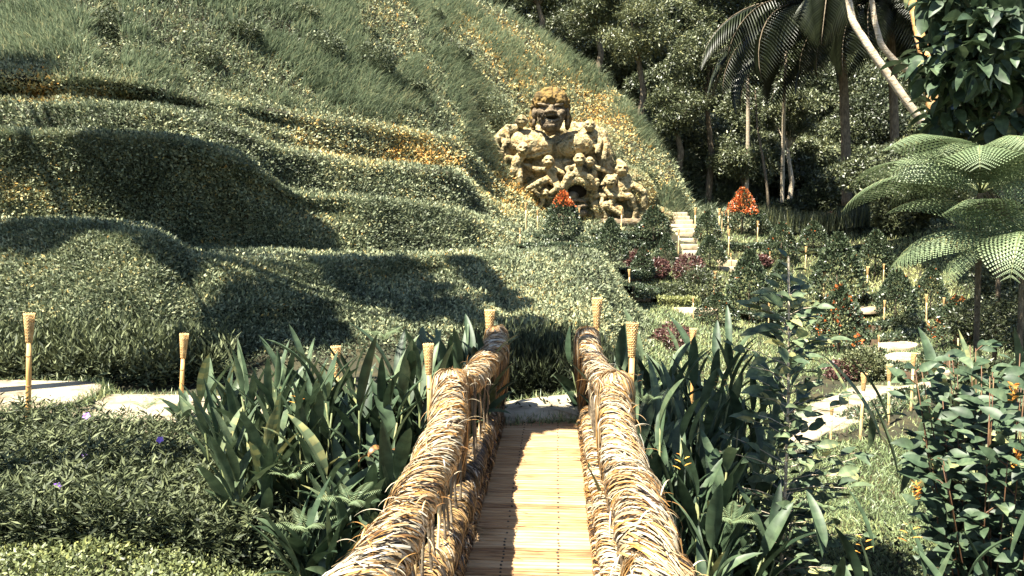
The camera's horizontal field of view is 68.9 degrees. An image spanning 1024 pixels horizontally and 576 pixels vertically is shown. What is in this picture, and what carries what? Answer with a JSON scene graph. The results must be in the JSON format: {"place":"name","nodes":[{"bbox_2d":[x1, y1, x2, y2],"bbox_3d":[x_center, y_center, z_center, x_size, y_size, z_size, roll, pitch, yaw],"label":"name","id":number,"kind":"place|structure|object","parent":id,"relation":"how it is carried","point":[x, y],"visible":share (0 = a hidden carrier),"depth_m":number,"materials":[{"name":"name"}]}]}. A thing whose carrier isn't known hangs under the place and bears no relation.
{"place":"outdoors","nodes":[
{"label":"outdoors","id":0,"kind":"place"},
{"bbox_2d":[0,380,101,419],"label":"path","id":1,"kind":"structure","parent":0,"point":[58,389],"depth_m":7.67,"materials":[{"name":"concrete"}]},
{"bbox_2d":[69,394,262,442],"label":"path","id":2,"kind":"structure","parent":0,"point":[115,401],"depth_m":7.43,"materials":[{"name":"concrete"}]},
{"bbox_2d":[416,394,578,423],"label":"path","id":3,"kind":"structure","parent":0,"point":[564,405],"depth_m":6.84,"materials":[{"name":"concrete"}]},
{"bbox_2d":[0,0,1017,575],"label":"hillside","id":4,"kind":"structure","parent":0,"point":[906,422],"depth_m":16.07,"materials":[{"name":"plant"}]},
{"bbox_2d":[23,312,35,416],"bbox_3d":[-4.457,0.868,6.886,0.103,1.286,0.103,4,5,3],"label":"bamboo torch","id":5,"kind":"object","parent":4,"relation":"on","point":[29,319],"visible":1,"depth_m":6.85,"materials":[{"name":"wood"}]},
{"bbox_2d":[87,5,132,38],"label":"leafy bush","id":6,"kind":"object","parent":4,"relation":"on","point":[111,19],"visible":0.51,"depth_m":19.44,"materials":[{"name":"green plant"}]},
{"bbox_2d":[0,306,240,390],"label":"border plants","id":7,"kind":"object","parent":4,"relation":"on","point":[105,347],"visible":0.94,"depth_m":8.49,"materials":[{"name":"green plant"}]},
{"bbox_2d":[0,517,295,575],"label":"ground cover","id":8,"kind":"object","parent":4,"relation":"on","point":[60,563],"visible":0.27,"depth_m":4.45,"materials":[{"name":"green plant"}]},
{"bbox_2d":[0,391,325,575],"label":"flower bed","id":9,"kind":"object","parent":4,"relation":"on","point":[52,479],"visible":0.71,"depth_m":4.87,"materials":[{"name":"green plant"}]},
{"bbox_2d":[153,387,193,432],"bbox_3d":[-2.980,1.122,6.756,0.416,0.399,0.455,0,4,3],"label":"leafy rosette","id":10,"kind":"object","parent":4,"relation":"on","point":[183,407],"visible":0.47,"depth_m":6.75,"materials":[{"name":"green plant"}]},
{"bbox_2d":[189,41,223,65],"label":"leafy bush","id":11,"kind":"object","parent":4,"relation":"on","point":[216,55],"visible":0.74,"depth_m":20.54,"materials":[{"name":"green plant"}]},
{"bbox_2d":[180,355,274,472],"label":"paddle leaf clump","id":12,"kind":"object","parent":4,"relation":"on","point":[206,369],"visible":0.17,"depth_m":5.25,"materials":[{"name":"plant"}]},
{"bbox_2d":[181,377,298,553],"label":"paddle leaf clump","id":13,"kind":"object","parent":4,"relation":"on","point":[235,460],"visible":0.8,"depth_m":4.72,"materials":[{"name":"plant"}]},
{"bbox_2d":[223,17,264,41],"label":"leafy bush","id":14,"kind":"object","parent":4,"relation":"on","point":[251,25],"visible":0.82,"depth_m":22.58,"materials":[{"name":"green plant"}]},
{"bbox_2d":[208,338,329,497],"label":"paddle leaf clump","id":15,"kind":"object","parent":4,"relation":"on","point":[235,403],"visible":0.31,"depth_m":5.09,"materials":[{"name":"plant"}]},
{"bbox_2d":[240,356,364,516],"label":"paddle leaf clump","id":16,"kind":"object","parent":4,"relation":"on","point":[312,404],"visible":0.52,"depth_m":4.93,"materials":[{"name":"plant"}]},
{"bbox_2d":[245,476,370,575],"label":"paddle leaf clump","id":17,"kind":"object","parent":4,"relation":"on","point":[303,556],"visible":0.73,"depth_m":4.36,"materials":[{"name":"plant"}]},
{"bbox_2d":[259,324,375,512],"bbox_3d":[-1.404,1.076,5.717,1.027,1.608,0.848,0,4,3],"label":"paddle leaf clump","id":18,"kind":"object","parent":4,"relation":"on","point":[298,347],"visible":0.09,"depth_m":5.73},
{"bbox_2d":[304,28,349,57],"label":"leafy bush","id":19,"kind":"object","parent":4,"relation":"on","point":[337,40],"visible":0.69,"depth_m":24.99,"materials":[{"name":"green plant"}]},
{"bbox_2d":[274,414,413,535],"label":"paddle leaf clump","id":20,"kind":"object","parent":4,"relation":"on","point":[390,465],"visible":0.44,"depth_m":4.66,"materials":[{"name":"plant"}]},
{"bbox_2d":[267,333,423,479],"bbox_3d":[-1.104,1.153,5.145,0.979,1.776,1.250,-3,6,-37],"label":"paddle leaf clump","id":21,"kind":"object","parent":4,"relation":"on","point":[349,435],"visible":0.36,"depth_m":5.14,"materials":[{"name":"plant"}]},
{"bbox_2d":[285,439,436,575],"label":"paddle leaf clump","id":22,"kind":"object","parent":4,"relation":"on","point":[340,510],"visible":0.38,"depth_m":4.51,"materials":[{"name":"plant"}]},
{"bbox_2d":[319,328,427,484],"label":"paddle leaf clump","id":23,"kind":"object","parent":4,"relation":"on","point":[385,391],"visible":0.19,"depth_m":5.46,"materials":[{"name":"plant"}]},
{"bbox_2d":[356,37,399,72],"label":"leafy bush","id":24,"kind":"object","parent":4,"relation":"on","point":[388,58],"visible":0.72,"depth_m":26.41,"materials":[{"name":"green plant"}]},
{"bbox_2d":[348,322,490,537],"bbox_3d":[-0.708,1.153,5.757,1.180,1.808,1.004,2,5,27],"label":"paddle leaf clump","id":25,"kind":"object","parent":4,"relation":"on","point":[415,358],"visible":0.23,"depth_m":5.66,"materials":[{"name":"plant"}]},
{"bbox_2d":[0,373,929,443],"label":"edge grass","id":26,"kind":"structure","parent":4,"relation":"on","point":[105,386],"depth_m":7.70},
{"bbox_2d":[416,326,516,439],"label":"paddle leaf clump","id":27,"kind":"object","parent":4,"relation":"on","point":[455,360],"visible":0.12,"depth_m":6.03,"materials":[{"name":"plant"}]},
{"bbox_2d":[0,0,960,380],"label":"creeper","id":28,"kind":"object","parent":4,"relation":"on","point":[398,294],"visible":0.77,"depth_m":13.98,"materials":[{"name":"green plant"}]},
{"bbox_2d":[0,0,967,370],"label":"tall grass","id":29,"kind":"structure","parent":4,"relation":"on","point":[20,20],"depth_m":23.28,"materials":[{"name":"plant"}]},
{"bbox_2d":[462,314,518,415],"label":"paddle leaf clump","id":30,"kind":"object","parent":4,"relation":"on","point":[471,344],"visible":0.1,"depth_m":6.61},
{"bbox_2d":[477,91,516,129],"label":"leafy bush","id":31,"kind":"object","parent":4,"relation":"on","point":[501,99],"visible":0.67,"depth_m":33.31,"materials":[{"name":"green plant"}]},
{"bbox_2d":[322,324,707,575],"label":"footbridge","id":32,"kind":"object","parent":4,"relation":"on","point":[525,499],"visible":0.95,"depth_m":3.99,"materials":[{"name":"brown wood"}]},
{"bbox_2d":[423,343,433,412],"bbox_3d":[-0.530,0.822,4.828,0.075,0.936,0.075,-1,4,3],"label":"bamboo torch","id":33,"kind":"object","parent":32,"relation":"attached to","point":[428,349],"visible":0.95,"depth_m":4.79,"materials":[{"name":"wood"}]},
{"bbox_2d":[511,0,566,32],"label":"jungle tree","id":34,"kind":"object","parent":4,"relation":"on","point":[542,7],"visible":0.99,"depth_m":46.71,"materials":[{"name":"green plant"}]},
{"bbox_2d":[459,314,642,399],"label":"dark hedge","id":35,"kind":"object","parent":4,"relation":"on","point":[538,364],"visible":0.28,"depth_m":7.93,"materials":[{"name":"green plant"}]},
{"bbox_2d":[515,241,604,251],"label":"trimmed hedge","id":36,"kind":"object","parent":4,"relation":"on","point":[558,244],"visible":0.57,"depth_m":19.05,"materials":[{"name":"green plant"}]},
{"bbox_2d":[542,189,584,240],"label":"cone shrub","id":37,"kind":"object","parent":4,"relation":"on","point":[568,204],"visible":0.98,"depth_m":23.55,"materials":[{"name":"green plant"}]},
{"bbox_2d":[493,87,675,226],"bbox_3d":[2.843,-5.570,34.085,9.335,6.463,4.614,0,4,0],"label":"rock carving","id":38,"kind":"object","parent":4,"relation":"on","point":[585,165],"visible":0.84,"depth_m":32.70,"materials":[{"name":"stone"}]},
{"bbox_2d":[560,0,630,71],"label":"jungle tree","id":39,"kind":"object","parent":4,"relation":"on","point":[592,15],"visible":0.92,"depth_m":44.72,"materials":[{"name":"green plant"}]},
{"bbox_2d":[553,324,659,406],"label":"paddle leaf clump","id":40,"kind":"object","parent":4,"relation":"on","point":[620,360],"visible":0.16,"depth_m":6.77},
{"bbox_2d":[592,217,629,261],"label":"cone shrub","id":41,"kind":"object","parent":4,"relation":"on","point":[614,227],"visible":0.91,"depth_m":22.93,"materials":[{"name":"green plant"}]},
{"bbox_2d":[626,321,638,381],"bbox_3d":[0.768,0.748,4.822,0.085,1.064,0.085,1,4,3],"label":"bamboo torch","id":42,"kind":"object","parent":4,"relation":"on","point":[632,330],"visible":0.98,"depth_m":4.77,"materials":[{"name":"wicker"}]},
{"bbox_2d":[593,0,683,118],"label":"jungle tree","id":43,"kind":"object","parent":4,"relation":"on","point":[638,16],"visible":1,"depth_m":41.29,"materials":[{"name":"green plant"}]},
{"bbox_2d":[629,245,656,277],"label":"cone shrub","id":44,"kind":"object","parent":4,"relation":"on","point":[643,250],"visible":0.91,"depth_m":25.30,"materials":[{"name":"green plant"}]},
{"bbox_2d":[568,331,731,497],"bbox_3d":[1.152,1.476,6.260,1.049,2.213,1.400,-4,6,-41],"label":"paddle leaf clump","id":45,"kind":"object","parent":4,"relation":"on","point":[666,380],"visible":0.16,"depth_m":6.04,"materials":[{"name":"plant"}]},
{"bbox_2d":[633,205,673,241],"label":"cone shrub","id":46,"kind":"object","parent":4,"relation":"on","point":[660,218],"visible":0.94,"depth_m":30.76,"materials":[{"name":"green plant"}]},
{"bbox_2d":[619,280,691,301],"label":"trimmed hedge","id":47,"kind":"object","parent":4,"relation":"on","point":[644,292],"visible":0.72,"depth_m":19.76,"materials":[{"name":"green plant"}]},
{"bbox_2d":[311,379,1000,575],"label":"undergrowth","id":48,"kind":"object","parent":4,"relation":"on","point":[858,547],"visible":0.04,"depth_m":7.25,"materials":[{"name":"green plant"}]},
{"bbox_2d":[653,232,679,265],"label":"cone shrub","id":49,"kind":"object","parent":4,"relation":"on","point":[661,247],"visible":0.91,"depth_m":26.80,"materials":[{"name":"green plant"}]},
{"bbox_2d":[648,320,689,351],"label":"leafy bush","id":50,"kind":"object","parent":4,"relation":"on","point":[667,340],"visible":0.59,"depth_m":15.17,"materials":[{"name":"red plant"}]},
{"bbox_2d":[586,439,760,575],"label":"paddle leaf clump","id":51,"kind":"object","parent":4,"relation":"on","point":[713,522],"visible":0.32,"depth_m":4.48,"materials":[{"name":"plant"}]},
{"bbox_2d":[650,294,700,306],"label":"trimmed hedge","id":52,"kind":"object","parent":4,"relation":"on","point":[677,300],"visible":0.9,"depth_m":22.58,"materials":[{"name":"green plant"}]},
{"bbox_2d":[643,82,715,175],"bbox_3d":[9.067,-8.409,40.297,3.655,5.107,4.142,4,6,43],"label":"jungle tree","id":53,"kind":"object","parent":4,"relation":"on","point":[670,106],"visible":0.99,"depth_m":39.75,"materials":[{"name":"green plant"}]},
{"bbox_2d":[671,252,705,281],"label":"leafy bush","id":54,"kind":"object","parent":4,"relation":"on","point":[683,261],"visible":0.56,"depth_m":26.12,"materials":[{"name":"red plant"}]},
{"bbox_2d":[623,307,760,556],"bbox_3d":[1.510,1.442,6.650,1.346,2.417,1.438,2,5,22],"label":"paddle leaf clump","id":55,"kind":"object","parent":4,"relation":"on","point":[726,410],"visible":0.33,"depth_m":6.60,"materials":[{"name":"plant"}]},
{"bbox_2d":[634,368,755,567],"bbox_3d":[0.990,1.613,5.422,1.078,2.228,1.304,-3,5,-30],"label":"paddle leaf clump","id":56,"kind":"object","parent":4,"relation":"on","point":[679,430],"visible":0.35,"depth_m":5.09,"materials":[{"name":"plant"}]},
{"bbox_2d":[664,20,729,205],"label":"jungle tree","id":57,"kind":"object","parent":4,"relation":"on","point":[694,75],"visible":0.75,"depth_m":40.88,"materials":[{"name":"green plant"}]},
{"bbox_2d":[636,358,762,570],"bbox_3d":[1.194,1.670,5.511,1.208,2.224,1.402,3,5,31],"label":"paddle leaf clump","id":58,"kind":"object","parent":4,"relation":"on","point":[727,456],"visible":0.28,"depth_m":5.57,"materials":[{"name":"plant"}]},
{"bbox_2d":[675,264,725,301],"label":"leafy bush","id":59,"kind":"object","parent":4,"relation":"on","point":[697,272],"visible":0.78,"depth_m":24.12,"materials":[{"name":"green plant"}]},
{"bbox_2d":[693,210,722,239],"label":"cone shrub","id":60,"kind":"object","parent":4,"relation":"on","point":[701,221],"visible":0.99,"depth_m":31.28,"materials":[{"name":"green plant"}]},
{"bbox_2d":[695,235,727,268],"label":"cone shrub","id":61,"kind":"object","parent":4,"relation":"on","point":[713,241],"visible":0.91,"depth_m":28.33,"materials":[{"name":"green plant"}]},
{"bbox_2d":[692,291,741,323],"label":"leafy bush","id":62,"kind":"object","parent":4,"relation":"on","point":[712,299],"visible":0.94,"depth_m":19.87,"materials":[{"name":"green plant"}]},
{"bbox_2d":[476,0,969,215],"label":"jungle","id":63,"kind":"object","parent":4,"relation":"on","point":[815,157],"visible":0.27,"depth_m":46.65,"materials":[{"name":"green plant"}]},
{"bbox_2d":[644,435,815,575],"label":"paddle leaf clump","id":64,"kind":"object","parent":4,"relation":"on","point":[776,522],"visible":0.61,"depth_m":4.98,"materials":[{"name":"plant"}]},
{"bbox_2d":[671,320,792,575],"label":"paddle leaf clump","id":65,"kind":"object","parent":4,"relation":"on","point":[696,381],"visible":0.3,"depth_m":6.16,"materials":[{"name":"plant"}]},
{"bbox_2d":[722,186,761,234],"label":"cone shrub","id":66,"kind":"object","parent":4,"relation":"on","point":[745,192],"visible":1,"depth_m":33.76,"materials":[{"name":"orange plant"}]},
{"bbox_2d":[701,130,783,215],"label":"jungle tree","id":67,"kind":"object","parent":4,"relation":"on","point":[731,159],"visible":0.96,"depth_m":40.06,"materials":[{"name":"green plant"}]},
{"bbox_2d":[667,306,817,548],"bbox_3d":[2.224,1.474,7.438,1.250,2.480,1.509,0,4,-6],"label":"paddle leaf clump","id":68,"kind":"object","parent":4,"relation":"on","point":[728,351],"visible":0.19,"depth_m":7.21,"materials":[{"name":"plant"}]},
{"bbox_2d":[724,248,770,310],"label":"cone shrub","id":69,"kind":"object","parent":4,"relation":"on","point":[756,265],"visible":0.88,"depth_m":23.14,"materials":[{"name":"green plant"}]},
{"bbox_2d":[720,241,802,251],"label":"trimmed hedge","id":70,"kind":"object","parent":4,"relation":"on","point":[739,246],"visible":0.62,"depth_m":30.66,"materials":[{"name":"green plant"}]},
{"bbox_2d":[739,309,795,323],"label":"trimmed hedge","id":71,"kind":"object","parent":4,"relation":"on","point":[751,317],"visible":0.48,"depth_m":22.02,"materials":[{"name":"green plant"}]},
{"bbox_2d":[761,220,799,260],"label":"cone shrub","id":72,"kind":"object","parent":4,"relation":"on","point":[790,240],"visible":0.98,"depth_m":29.69,"materials":[{"name":"green plant"}]},
{"bbox_2d":[757,260,805,311],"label":"cone shrub","id":73,"kind":"object","parent":4,"relation":"on","point":[780,266],"visible":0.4,"depth_m":23.18,"materials":[{"name":"green plant"}]},
{"bbox_2d":[780,52,786,204],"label":"bare tree","id":74,"kind":"object","parent":4,"relation":"on","point":[782,177],"visible":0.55,"depth_m":40.36,"materials":[{"name":"beige plant"}]},
{"bbox_2d":[558,219,1015,575],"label":"lawn grass","id":75,"kind":"structure","parent":4,"relation":"on","point":[868,500],"depth_m":14.51,"materials":[{"name":"plant"}]},
{"bbox_2d":[758,87,822,198],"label":"jungle tree","id":76,"kind":"object","parent":4,"relation":"on","point":[797,109],"visible":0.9,"depth_m":40.81,"materials":[{"name":"green plant"}]},
{"bbox_2d":[757,488,825,575],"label":"sapling","id":77,"kind":"object","parent":4,"relation":"on","point":[796,528],"visible":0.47,"depth_m":5.42,"materials":[{"name":"green plant"}]},
{"bbox_2d":[708,249,876,575],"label":"sapling","id":78,"kind":"object","parent":4,"relation":"on","point":[795,421],"visible":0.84,"depth_m":5.25,"materials":[{"name":"green plant"}]},
{"bbox_2d":[798,220,828,247],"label":"cone shrub","id":79,"kind":"object","parent":4,"relation":"on","point":[812,226],"visible":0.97,"depth_m":31.57,"materials":[{"name":"green plant"}]},
{"bbox_2d":[748,203,891,232],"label":"trimmed hedge","id":80,"kind":"object","parent":4,"relation":"on","point":[840,219],"visible":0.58,"depth_m":35.13,"materials":[{"name":"green plant"}]},
{"bbox_2d":[700,0,946,205],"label":"palm tree","id":81,"kind":"object","parent":4,"relation":"on","point":[765,29],"visible":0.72,"depth_m":33.04,"materials":[{"name":"green plant"}]},
{"bbox_2d":[805,230,869,306],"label":"cone shrub","id":82,"kind":"object","parent":4,"relation":"on","point":[838,242],"visible":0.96,"depth_m":24.70,"materials":[{"name":"green plant"}]},
{"bbox_2d":[808,282,871,352],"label":"cone shrub","id":83,"kind":"object","parent":4,"relation":"on","point":[848,302],"visible":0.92,"depth_m":18.05,"materials":[{"name":"green plant"}]},
{"bbox_2d":[821,358,872,380],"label":"leafy bush","id":84,"kind":"object","parent":4,"relation":"on","point":[839,363],"visible":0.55,"depth_m":14.83,"materials":[{"name":"red plant"}]},
{"bbox_2d":[672,110,1023,355],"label":"undergrowth bank","id":85,"kind":"structure","parent":4,"relation":"on","point":[961,316],"depth_m":28.86,"materials":[{"name":"green plant"}]},
{"bbox_2d":[773,0,938,142],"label":"palm tree","id":86,"kind":"object","parent":4,"relation":"on","point":[846,45],"visible":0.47,"depth_m":30.75,"materials":[{"name":"green plant"}]},
{"bbox_2d":[839,344,892,381],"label":"leafy bush","id":87,"kind":"object","parent":4,"relation":"on","point":[878,357],"visible":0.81,"depth_m":14.71,"materials":[{"name":"green plant"}]},
{"bbox_2d":[857,229,897,277],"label":"cone shrub","id":88,"kind":"object","parent":4,"relation":"on","point":[873,238],"visible":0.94,"depth_m":28.06,"materials":[{"name":"green plant"}]},
{"bbox_2d":[834,523,926,575],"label":"paddle leaf clump","id":89,"kind":"object","parent":4,"relation":"on","point":[854,560],"visible":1,"depth_m":3.67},
{"bbox_2d":[834,384,931,427],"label":"trimmed hedge","id":90,"kind":"object","parent":4,"relation":"on","point":[870,404],"visible":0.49,"depth_m":12.20,"materials":[{"name":"green plant"}]},
{"bbox_2d":[845,0,924,125],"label":"palm tree","id":91,"kind":"object","parent":4,"relation":"on","point":[895,85],"visible":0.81,"depth_m":16.22,"materials":[{"name":"beige plant"}]},
{"bbox_2d":[844,317,926,345],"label":"trimmed hedge","id":92,"kind":"object","parent":4,"relation":"on","point":[903,333],"visible":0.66,"depth_m":19.54,"materials":[{"name":"green plant"}]},
{"bbox_2d":[872,268,918,316],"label":"cone shrub","id":93,"kind":"object","parent":4,"relation":"on","point":[904,284],"visible":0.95,"depth_m":22.34,"materials":[{"name":"green plant"}]},
{"bbox_2d":[848,307,948,332],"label":"trimmed hedge","id":94,"kind":"object","parent":4,"relation":"on","point":[880,325],"visible":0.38,"depth_m":21.72,"materials":[{"name":"green plant"}]},
{"bbox_2d":[869,0,937,110],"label":"branched tree","id":95,"kind":"object","parent":4,"relation":"on","point":[887,52],"visible":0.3,"depth_m":17.45,"materials":[{"name":"beige plant"}]},
{"bbox_2d":[806,488,1023,575],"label":"paddle leaf clump","id":96,"kind":"object","parent":4,"relation":"on","point":[822,533],"visible":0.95,"depth_m":4.13,"materials":[{"name":"plant"}]},
{"bbox_2d":[822,327,1023,538],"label":"strap leaf plant","id":97,"kind":"object","parent":4,"relation":"on","point":[929,352],"visible":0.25,"depth_m":6.54,"materials":[{"name":"plant"}]},
{"bbox_2d":[828,357,1023,525],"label":"strap leaf plant","id":98,"kind":"object","parent":4,"relation":"on","point":[871,438],"visible":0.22,"depth_m":6.95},
{"bbox_2d":[913,265,950,308],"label":"cone shrub","id":99,"kind":"object","parent":4,"relation":"on","point":[932,273],"visible":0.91,"depth_m":22.80,"materials":[{"name":"green plant"}]},
{"bbox_2d":[842,133,1023,358],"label":"tree fern","id":100,"kind":"object","parent":4,"relation":"on","point":[971,170],"visible":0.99,"depth_m":7.73,"materials":[{"name":"green plant"}]},
{"bbox_2d":[924,294,969,344],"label":"cone shrub","id":101,"kind":"object","parent":4,"relation":"on","point":[954,300],"visible":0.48,"depth_m":17.52,"materials":[{"name":"green plant"}]},
{"bbox_2d":[878,0,1023,151],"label":"jungle tree","id":102,"kind":"object","parent":4,"relation":"on","point":[972,65],"visible":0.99,"depth_m":8.15,"materials":[{"name":"green plant"}]},
{"bbox_2d":[884,339,1023,575],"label":"broad leaf shrub","id":103,"kind":"object","parent":4,"relation":"on","point":[984,509],"visible":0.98,"depth_m":4.33,"materials":[{"name":"plant"}]},
{"bbox_2d":[886,198,1023,348],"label":"tree fern","id":104,"kind":"object","parent":4,"relation":"on","point":[1011,241],"visible":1,"depth_m":7.58,"materials":[{"name":"green plant"}]},
{"bbox_2d":[908,105,1023,226],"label":"jungle tree","id":105,"kind":"object","parent":4,"relation":"on","point":[967,135],"visible":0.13,"depth_m":9.40,"materials":[{"name":"green plant"}]},
{"bbox_2d":[923,350,1020,540],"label":"leafy bush","id":106,"kind":"object","parent":4,"relation":"on","point":[990,364],"depth_m":7.38,"materials":[{"name":"green plant"}]},
{"bbox_2d":[784,382,930,452],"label":"path","id":107,"kind":"structure","parent":0,"point":[854,399],"depth_m":11.84,"materials":[{"name":"concrete"}]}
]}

